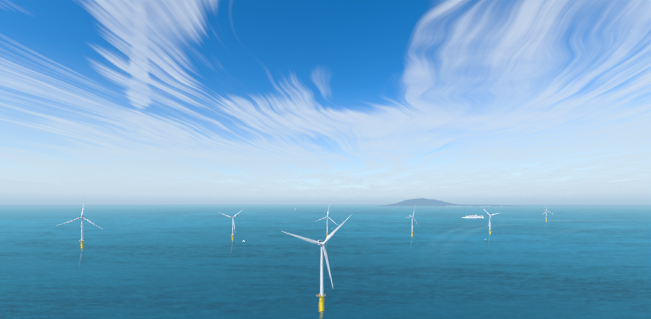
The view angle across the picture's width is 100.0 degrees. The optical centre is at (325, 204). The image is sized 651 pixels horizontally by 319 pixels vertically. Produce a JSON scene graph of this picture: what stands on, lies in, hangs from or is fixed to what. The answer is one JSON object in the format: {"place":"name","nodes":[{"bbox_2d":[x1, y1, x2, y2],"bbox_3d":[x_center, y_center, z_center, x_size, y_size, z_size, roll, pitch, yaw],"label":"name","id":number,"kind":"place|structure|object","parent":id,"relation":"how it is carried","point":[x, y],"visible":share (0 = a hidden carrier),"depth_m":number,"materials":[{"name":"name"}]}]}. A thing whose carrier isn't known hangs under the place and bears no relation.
{"place":"outdoors","nodes":[
{"label":"outdoors","id":0,"kind":"place"},
{"bbox_2d":[0,205,650,318],"bbox_3d":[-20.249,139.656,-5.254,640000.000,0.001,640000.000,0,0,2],"label":"sea","id":1,"kind":"structure","parent":0,"point":[198,262],"depth_m":656.38,"materials":[{"name":"liquid"}]},
{"bbox_2d":[57,200,101,247],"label":"turbine","id":2,"kind":"object","parent":1,"relation":"in","point":[82,240],"visible":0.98,"depth_m":867.40,"materials":[{"name":"metal"}]},
{"bbox_2d":[221,209,243,239],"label":"turbine","id":3,"kind":"object","parent":1,"relation":"in","point":[233,223],"visible":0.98,"depth_m":1059.60,"materials":[{"name":"metal"}]},
{"bbox_2d":[282,215,350,311],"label":"turbine","id":4,"kind":"object","parent":1,"relation":"in","point":[321,295],"visible":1,"depth_m":354.61,"materials":[{"name":"metal"}]},
{"bbox_2d":[317,203,335,235],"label":"turbine","id":5,"kind":"object","parent":1,"relation":"in","point":[327,220],"visible":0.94,"depth_m":1136.39,"materials":[{"name":"metal"}]},
{"bbox_2d":[405,209,417,236],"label":"turbine","id":6,"kind":"object","parent":1,"relation":"in","point":[412,223],"visible":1,"depth_m":1188.29,"materials":[{"name":"metal"}]},
{"bbox_2d":[462,215,483,217],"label":"ferry","id":7,"kind":"object","parent":1,"relation":"on","point":[475,216],"visible":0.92,"depth_m":2756.26,"materials":[{"name":"white metal"}]},
{"bbox_2d":[485,210,501,233],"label":"turbine","id":8,"kind":"object","parent":1,"relation":"in","point":[489,222],"visible":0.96,"depth_m":1276.15,"materials":[{"name":"metal"}]},
{"bbox_2d":[0,0,650,204],"label":"sky","id":9,"kind":"structure","parent":0,"point":[103,102],"materials":[{"name":"blue"}]},
{"bbox_2d":[381,198,510,205],"bbox_3d":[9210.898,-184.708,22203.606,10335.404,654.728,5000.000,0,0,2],"label":"island terrain","id":10,"kind":"structure","parent":0,"point":[422,202],"depth_m":20233.03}
]}

